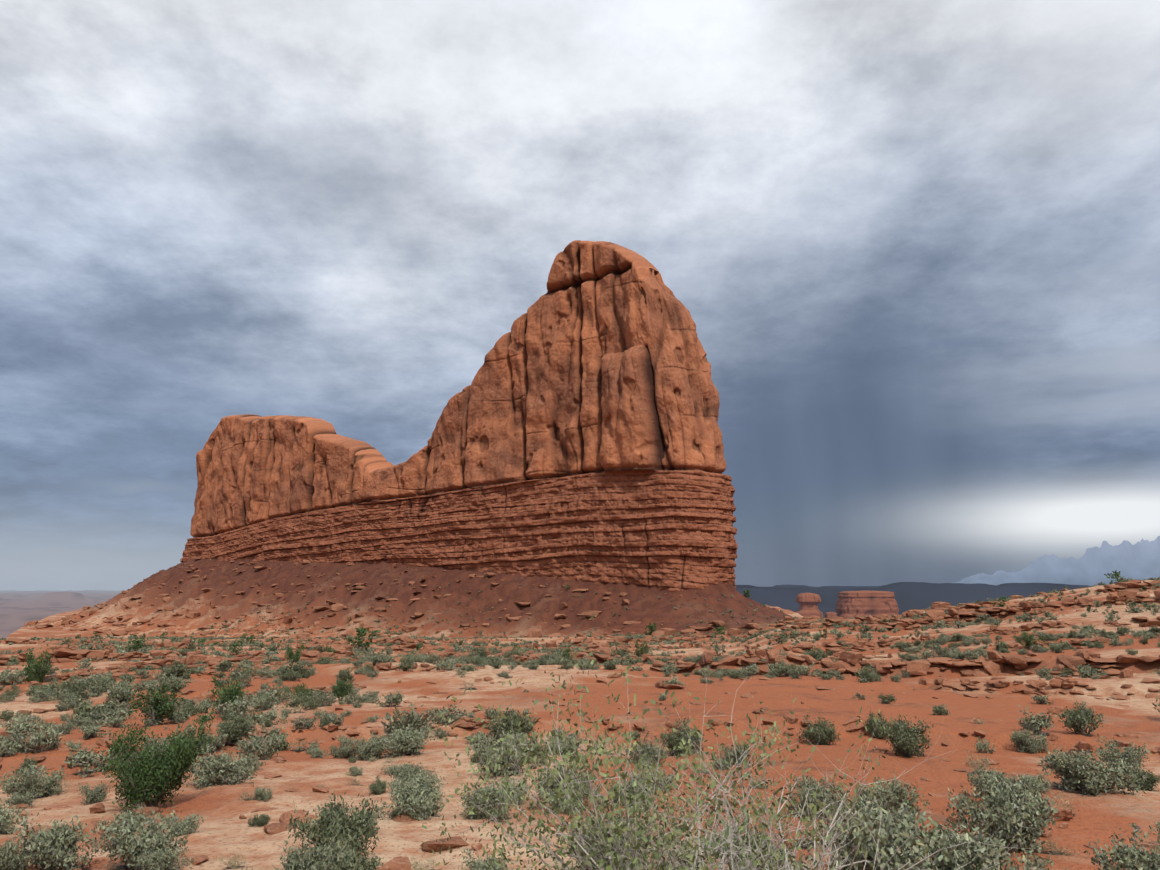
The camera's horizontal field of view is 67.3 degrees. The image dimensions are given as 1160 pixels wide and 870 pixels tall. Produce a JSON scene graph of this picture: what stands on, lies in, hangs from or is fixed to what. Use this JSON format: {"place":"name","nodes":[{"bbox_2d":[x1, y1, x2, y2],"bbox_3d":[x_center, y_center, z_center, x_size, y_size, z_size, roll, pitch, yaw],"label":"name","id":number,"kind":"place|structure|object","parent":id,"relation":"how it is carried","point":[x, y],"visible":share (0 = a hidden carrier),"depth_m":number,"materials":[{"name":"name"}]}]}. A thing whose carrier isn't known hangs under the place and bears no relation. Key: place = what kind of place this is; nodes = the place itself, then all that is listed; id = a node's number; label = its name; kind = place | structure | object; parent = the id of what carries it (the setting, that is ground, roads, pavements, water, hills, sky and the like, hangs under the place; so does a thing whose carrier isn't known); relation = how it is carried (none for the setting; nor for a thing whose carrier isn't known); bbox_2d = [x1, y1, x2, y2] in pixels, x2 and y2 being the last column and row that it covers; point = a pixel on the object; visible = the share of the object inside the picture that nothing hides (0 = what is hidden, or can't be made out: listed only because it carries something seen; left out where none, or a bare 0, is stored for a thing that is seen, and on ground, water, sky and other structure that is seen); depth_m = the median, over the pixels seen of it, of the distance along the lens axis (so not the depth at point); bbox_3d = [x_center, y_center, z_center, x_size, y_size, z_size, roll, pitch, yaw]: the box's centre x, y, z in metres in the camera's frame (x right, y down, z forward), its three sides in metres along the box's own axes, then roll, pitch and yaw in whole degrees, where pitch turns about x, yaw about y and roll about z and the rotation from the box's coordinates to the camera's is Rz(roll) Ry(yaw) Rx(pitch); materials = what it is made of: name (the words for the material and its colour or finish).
{"place":"outdoors","nodes":[
{"label":"outdoors","id":0,"kind":"place"},
{"bbox_2d":[0,536,1159,869],"bbox_3d":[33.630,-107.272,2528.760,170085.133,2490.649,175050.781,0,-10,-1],"label":"ground","id":1,"kind":"structure","parent":0,"point":[222,830],"depth_m":39.33,"materials":[{"name":"soil"}]},
{"bbox_2d":[0,760,67,802],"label":"sage plant","id":2,"kind":"object","parent":1,"relation":"on","point":[30,780],"visible":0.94,"depth_m":18.20,"materials":[{"name":"green plant"}]},
{"bbox_2d":[2,812,114,869],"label":"sage plant","id":3,"kind":"object","parent":1,"relation":"on","point":[53,848],"visible":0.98,"depth_m":10.97,"materials":[{"name":"green plant"}]},
{"bbox_2d":[79,804,187,869],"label":"sage plant","id":4,"kind":"object","parent":1,"relation":"on","point":[126,844],"visible":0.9,"depth_m":10.96,"materials":[{"name":"green plant"}]},
{"bbox_2d":[101,707,215,815],"bbox_3d":[-7.907,6.111,16.413,1.897,1.855,1.766,4,-11,-23],"label":"juniper plant","id":5,"kind":"object","parent":1,"relation":"on","point":[145,783],"visible":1,"depth_m":16.13,"materials":[{"name":"green plant"}]},
{"bbox_2d":[215,711,257,743],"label":"green plant","id":6,"kind":"object","parent":1,"relation":"on","point":[238,728],"visible":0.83,"depth_m":26.37,"materials":[{"name":"green plant"}]},
{"bbox_2d":[286,790,387,867],"bbox_3d":[-2.948,4.771,10.512,0.964,0.929,1.170,-2,-10,11],"label":"green plant","id":7,"kind":"object","parent":1,"relation":"on","point":[335,822],"visible":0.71,"depth_m":10.42,"materials":[{"name":"green plant"}]},
{"bbox_2d":[351,732,387,760],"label":"sage plant","id":8,"kind":"object","parent":1,"relation":"on","point":[368,750],"visible":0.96,"depth_m":22.83,"materials":[{"name":"green plant"}]},
{"bbox_2d":[180,240,737,591],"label":"butte","id":9,"kind":"object","parent":1,"relation":"on","point":[577,434],"visible":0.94,"depth_m":340.99,"materials":[{"name":"stone"}]},
{"bbox_2d":[485,705,538,745],"bbox_3d":[-2.031,8.517,25.553,1.627,1.293,1.342,-1,-10,3],"label":"green plant","id":10,"kind":"object","parent":1,"relation":"on","point":[516,718],"visible":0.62,"depth_m":25.44,"materials":[{"name":"green plant"}]},
{"bbox_2d":[21,631,1045,726],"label":"juniper shrubs","id":11,"kind":"object","parent":1,"relation":"on","point":[161,709],"visible":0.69,"depth_m":32.26,"materials":[{"name":"green plant"}]},
{"bbox_2d":[528,763,594,801],"bbox_3d":[-0.336,6.421,16.162,1.153,0.762,1.194,3,-10,-18],"label":"sage plant","id":12,"kind":"object","parent":1,"relation":"on","point":[543,781],"visible":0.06,"depth_m":15.98,"materials":[{"name":"green plant"}]},
{"bbox_2d":[18,596,1110,664],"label":"dry shrubs","id":13,"kind":"object","parent":1,"relation":"on","point":[737,623],"visible":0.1,"depth_m":112.51,"materials":[{"name":"plant"}]},
{"bbox_2d":[0,629,1156,767],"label":"dry shrubs","id":14,"kind":"object","parent":1,"relation":"on","point":[298,749],"visible":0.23,"depth_m":40.65,"materials":[{"name":"plant"}]},
{"bbox_2d":[0,557,1159,869],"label":"rocks","id":15,"kind":"object","parent":1,"relation":"on","point":[994,661],"visible":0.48,"depth_m":79.04,"materials":[{"name":"stone"}]},
{"bbox_2d":[0,723,1159,869],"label":"shrubs","id":16,"kind":"object","parent":1,"relation":"on","point":[415,793],"visible":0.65,"depth_m":13.91,"materials":[{"name":"green plant"}]},
{"bbox_2d":[0,625,1159,777],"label":"sage shrubs","id":17,"kind":"object","parent":1,"relation":"on","point":[264,699],"visible":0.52,"depth_m":37.98,"materials":[{"name":"green plant"}]},
{"bbox_2d":[0,625,1159,773],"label":"green shrubs","id":18,"kind":"object","parent":1,"relation":"on","point":[1080,721],"visible":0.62,"depth_m":46.45,"materials":[{"name":"green plant"}]},
{"bbox_2d":[0,569,1159,670],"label":"shrubs","id":19,"kind":"object","parent":1,"relation":"on","point":[146,650],"visible":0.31,"depth_m":134.96,"materials":[{"name":"green plant"}]},
{"bbox_2d":[0,731,1159,869],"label":"dry shrubs","id":20,"kind":"object","parent":1,"relation":"on","point":[803,842],"visible":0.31,"depth_m":13.40,"materials":[{"name":"green plant"}]},
{"bbox_2d":[10,568,1159,667],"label":"green shrubs","id":21,"kind":"object","parent":1,"relation":"on","point":[783,635],"visible":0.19,"depth_m":136.85,"materials":[{"name":"green plant"}]},
{"bbox_2d":[75,570,1146,654],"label":"juniper shrubs","id":22,"kind":"object","parent":1,"relation":"on","point":[361,632],"visible":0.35,"depth_m":126.84,"materials":[{"name":"green plant"}]},
{"bbox_2d":[421,614,873,869],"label":"twiggy plant","id":23,"kind":"object","parent":1,"relation":"on","point":[604,825],"visible":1,"depth_m":6.14,"materials":[{"name":"green plant"}]},
{"bbox_2d":[660,717,706,755],"bbox_3d":[2.731,7.982,23.118,1.208,1.146,1.338,7,-12,-37],"label":"green plant","id":24,"kind":"object","parent":1,"relation":"on","point":[677,737],"visible":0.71,"depth_m":23.02,"materials":[{"name":"green plant"}]},
{"bbox_2d":[247,729,1159,869],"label":"green shrubs","id":25,"kind":"object","parent":1,"relation":"on","point":[1150,780],"visible":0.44,"depth_m":9.88,"materials":[{"name":"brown plant"}]},
{"bbox_2d":[580,717,845,869],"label":"twiggy plant","id":26,"kind":"object","parent":1,"relation":"on","point":[682,862],"visible":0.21,"depth_m":7.76,"materials":[{"name":"green plant"}]},
{"bbox_2d":[551,660,1037,869],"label":"twiggy plant","id":27,"kind":"object","parent":1,"relation":"on","point":[851,805],"visible":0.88,"depth_m":6.06,"materials":[{"name":"plant"}]},
{"bbox_2d":[795,593,822,618],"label":"distant butte","id":28,"kind":"object","parent":1,"relation":"on","point":[808,603],"visible":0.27,"depth_m":1464.48,"materials":[{"name":"brown stone"}]},
{"bbox_2d":[776,772,847,821],"bbox_3d":[3.885,5.919,14.308,1.032,0.764,0.982,6,-11,-30],"label":"sage plant","id":29,"kind":"object","parent":1,"relation":"on","point":[820,795],"visible":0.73,"depth_m":14.31,"materials":[{"name":"green plant"}]},
{"bbox_2d":[797,715,840,744],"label":"green plant","id":30,"kind":"object","parent":1,"relation":"on","point":[826,734],"visible":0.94,"depth_m":26.52,"materials":[{"name":"green plant"}]},
{"bbox_2d":[825,612,836,618],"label":"distant butte","id":31,"kind":"object","parent":1,"relation":"on","point":[830,615],"visible":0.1,"depth_m":1467.70,"materials":[{"name":"brown stone"}]},
{"bbox_2d":[835,590,898,618],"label":"distant butte","id":32,"kind":"object","parent":1,"relation":"on","point":[852,604],"visible":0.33,"depth_m":1453.29,"materials":[{"name":"brown stone"}]},
{"bbox_2d":[863,710,892,737],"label":"green plant","id":33,"kind":"object","parent":1,"relation":"on","point":[869,720],"visible":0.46,"depth_m":27.85,"materials":[{"name":"green plant"}]},
{"bbox_2d":[873,715,933,757],"bbox_3d":[8.826,8.201,23.789,1.525,1.212,1.258,8,-13,-40],"label":"green plant","id":34,"kind":"object","parent":1,"relation":"on","point":[904,739],"visible":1,"depth_m":23.63,"materials":[{"name":"green plant"}]},
{"bbox_2d":[922,818,1053,869],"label":"sage plant","id":35,"kind":"object","parent":1,"relation":"on","point":[946,840],"visible":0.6,"depth_m":8.11,"materials":[{"name":"green plant"}]},
{"bbox_2d":[967,764,1012,797],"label":"sage plant","id":36,"kind":"object","parent":1,"relation":"on","point":[978,781],"visible":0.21,"depth_m":16.89,"materials":[{"name":"green plant"}]},
{"bbox_2d":[1009,728,1051,753],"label":"sage plant","id":37,"kind":"object","parent":1,"relation":"on","point":[1024,742],"visible":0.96,"depth_m":25.40,"materials":[{"name":"green plant"}]},
{"bbox_2d":[1064,699,1097,724],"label":"green plant","id":38,"kind":"object","parent":1,"relation":"on","point":[1074,709],"visible":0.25,"depth_m":30.62,"materials":[{"name":"green plant"}]},
{"bbox_2d":[1084,823,1159,869],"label":"sage plant","id":39,"kind":"object","parent":1,"relation":"on","point":[1139,859],"visible":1,"depth_m":9.42,"materials":[{"name":"green plant"}]},
{"bbox_2d":[1092,734,1151,774],"bbox_3d":[13.318,7.853,21.282,1.362,0.900,1.411,9,-13,-41],"label":"sage plant","id":40,"kind":"object","parent":1,"relation":"on","point":[1131,753],"visible":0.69,"depth_m":21.19,"materials":[{"name":"green plant"}]},
{"bbox_2d":[0,0,1159,590],"label":"sky","id":41,"kind":"structure","parent":0,"point":[911,248],"materials":[{"name":"grey"}]}
]}

